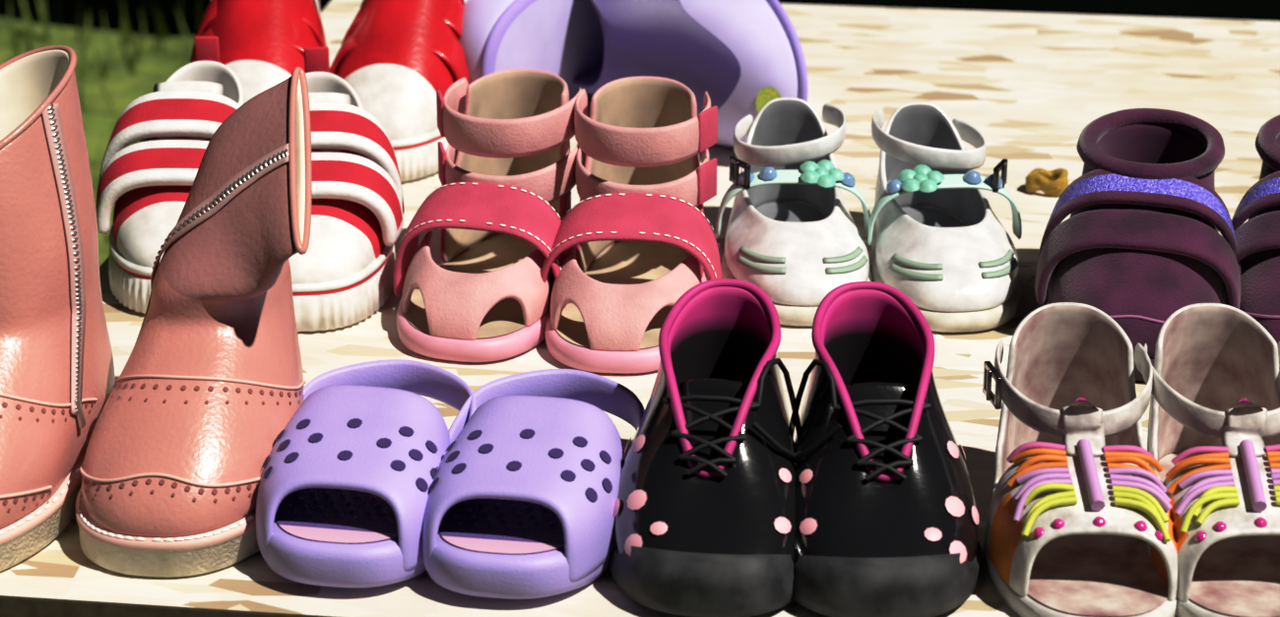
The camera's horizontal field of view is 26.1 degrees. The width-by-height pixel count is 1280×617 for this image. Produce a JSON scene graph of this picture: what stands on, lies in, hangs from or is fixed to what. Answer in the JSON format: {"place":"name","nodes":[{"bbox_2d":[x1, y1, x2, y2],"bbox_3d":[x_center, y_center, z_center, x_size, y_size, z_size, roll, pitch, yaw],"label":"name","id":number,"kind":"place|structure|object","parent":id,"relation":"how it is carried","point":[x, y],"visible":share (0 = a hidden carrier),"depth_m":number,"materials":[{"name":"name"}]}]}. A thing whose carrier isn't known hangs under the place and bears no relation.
{"place":"outdoors","nodes":[
{"label":"outdoors","id":0,"kind":"place"},
{"bbox_2d":[0,0,201,266],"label":"grass","id":1,"kind":"structure","parent":0,"point":[117,74],"depth_m":4.30,"materials":[{"name":"green plant"}]},
{"bbox_2d":[0,0,1279,616],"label":"wooden table","id":2,"kind":"object","parent":1,"relation":"on","point":[1024,93],"visible":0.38,"depth_m":1.44,"materials":[{"name":"beige wood"}]},
{"bbox_2d":[0,45,115,572],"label":"boot","id":3,"kind":"object","parent":2,"relation":"on","point":[57,379],"visible":0.98,"depth_m":1.04,"materials":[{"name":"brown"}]},
{"bbox_2d":[95,36,245,314],"bbox_3d":[-0.212,-0.065,1.301,0.082,0.090,0.153,1,22,1],"label":"striped shoe","id":4,"kind":"object","parent":2,"relation":"on","point":[174,121],"visible":0.59,"depth_m":1.27,"materials":[{"name":"white rubber"}]},
{"bbox_2d":[75,66,312,577],"bbox_3d":[-0.165,0.000,1.050,0.090,0.158,0.149,2,22,5],"label":"boot","id":5,"kind":"object","parent":2,"relation":"on","point":[204,403],"visible":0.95,"depth_m":1.03,"materials":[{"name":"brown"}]},
{"bbox_2d":[190,0,326,102],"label":"red shoe","id":6,"kind":"object","parent":2,"relation":"on","point":[263,44],"visible":0.49,"depth_m":1.44,"materials":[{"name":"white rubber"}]},
{"bbox_2d":[288,46,404,332],"bbox_3d":[-0.152,-0.058,1.284,0.083,0.090,0.153,-2,22,-5],"label":"striped shoe","id":7,"kind":"object","parent":2,"relation":"on","point":[342,268],"visible":0.48,"depth_m":1.25,"materials":[{"name":"white rubber"}]},
{"bbox_2d":[256,359,477,587],"bbox_3d":[-0.105,0.058,1.047,0.088,0.053,0.130,4,22,9],"label":"clog","id":8,"kind":"object","parent":2,"relation":"on","point":[353,459],"visible":0.91,"depth_m":1.01,"materials":[{"name":"plastic"}]},
{"bbox_2d":[329,0,470,183],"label":"red shoe","id":9,"kind":"object","parent":2,"relation":"on","point":[396,65],"visible":0.67,"depth_m":1.43,"materials":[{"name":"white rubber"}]},
{"bbox_2d":[393,68,581,363],"bbox_3d":[-0.066,-0.045,1.249,0.082,0.093,0.148,6,23,14],"label":"sandal","id":10,"kind":"object","parent":2,"relation":"on","point":[495,207],"visible":0.95,"depth_m":1.24,"materials":[{"name":"leather"}]},
{"bbox_2d":[458,0,604,100],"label":"purple slipper","id":11,"kind":"object","parent":2,"relation":"on","point":[564,39],"visible":0.52,"depth_m":1.47,"materials":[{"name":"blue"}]},
{"bbox_2d":[422,369,644,599],"bbox_3d":[-0.039,0.061,1.038,0.088,0.053,0.130,3,22,8],"label":"clog","id":12,"kind":"object","parent":2,"relation":"on","point":[524,486],"visible":0.96,"depth_m":1.01,"materials":[{"name":"plastic"}]},
{"bbox_2d":[541,75,722,374],"bbox_3d":[-0.003,-0.041,1.237,0.082,0.093,0.148,2,22,4],"label":"sandal","id":13,"kind":"object","parent":2,"relation":"on","point":[636,230],"visible":0.92,"depth_m":1.23,"materials":[{"name":"leather"}]},
{"bbox_2d":[573,0,808,146],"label":"purple slipper","id":14,"kind":"object","parent":2,"relation":"on","point":[737,61],"visible":0.55,"depth_m":1.44,"materials":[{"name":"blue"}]},
{"bbox_2d":[608,278,801,616],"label":"shoe","id":15,"kind":"object","parent":2,"relation":"on","point":[704,511],"visible":0.99,"depth_m":1.00,"materials":[{"name":"rubber"}]},
{"bbox_2d":[716,97,872,326],"bbox_3d":[0.072,-0.048,1.291,0.072,0.066,0.145,0,22,0],"label":"shoe","id":16,"kind":"object","parent":2,"relation":"on","point":[796,250],"visible":0.98,"depth_m":1.28,"materials":[{"name":"leather"}]},
{"bbox_2d":[788,281,981,616],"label":"shoe","id":17,"kind":"object","parent":2,"relation":"on","point":[886,522],"visible":0.98,"depth_m":1.00,"materials":[{"name":"rubber"}]},
{"bbox_2d":[867,102,1022,332],"bbox_3d":[0.141,-0.045,1.284,0.072,0.066,0.145,-2,22,-6],"label":"shoe","id":18,"kind":"object","parent":2,"relation":"on","point":[944,255],"visible":0.98,"depth_m":1.27,"materials":[{"name":"leather"}]},
{"bbox_2d":[1024,168,1068,195],"bbox_3d":[0.208,-0.065,1.406,0.022,0.011,0.021,3,22,7],"label":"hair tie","id":19,"kind":"object","parent":2,"relation":"on","point":[1054,182],"visible":0.96,"depth_m":1.40,"materials":[{"name":"yellow fabric"}]},
{"bbox_2d":[982,302,1178,616],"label":"sandal","id":20,"kind":"object","parent":2,"relation":"on","point":[1079,515],"visible":1,"depth_m":1.00,"materials":[{"name":"leather"}]},
{"bbox_2d":[1034,108,1240,382],"bbox_3d":[0.224,-0.031,1.227,0.090,0.082,0.138,6,23,13],"label":"shoe","id":21,"kind":"object","parent":2,"relation":"on","point":[1136,246],"visible":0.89,"depth_m":1.21,"materials":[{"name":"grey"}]},
{"bbox_2d":[1142,303,1279,616],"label":"sandal","id":22,"kind":"object","parent":2,"relation":"on","point":[1213,443],"visible":0.91,"depth_m":1.01,"materials":[{"name":"leather"}]},
{"bbox_2d":[1224,114,1279,371],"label":"shoe","id":23,"kind":"object","parent":2,"relation":"on","point":[1257,239],"visible":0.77,"depth_m":1.21,"materials":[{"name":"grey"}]},
{"bbox_2d":[0,0,1279,35],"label":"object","id":24,"kind":"structure","parent":0,"point":[1248,10],"depth_m":4.12,"materials":[{"name":"black"}]}
]}

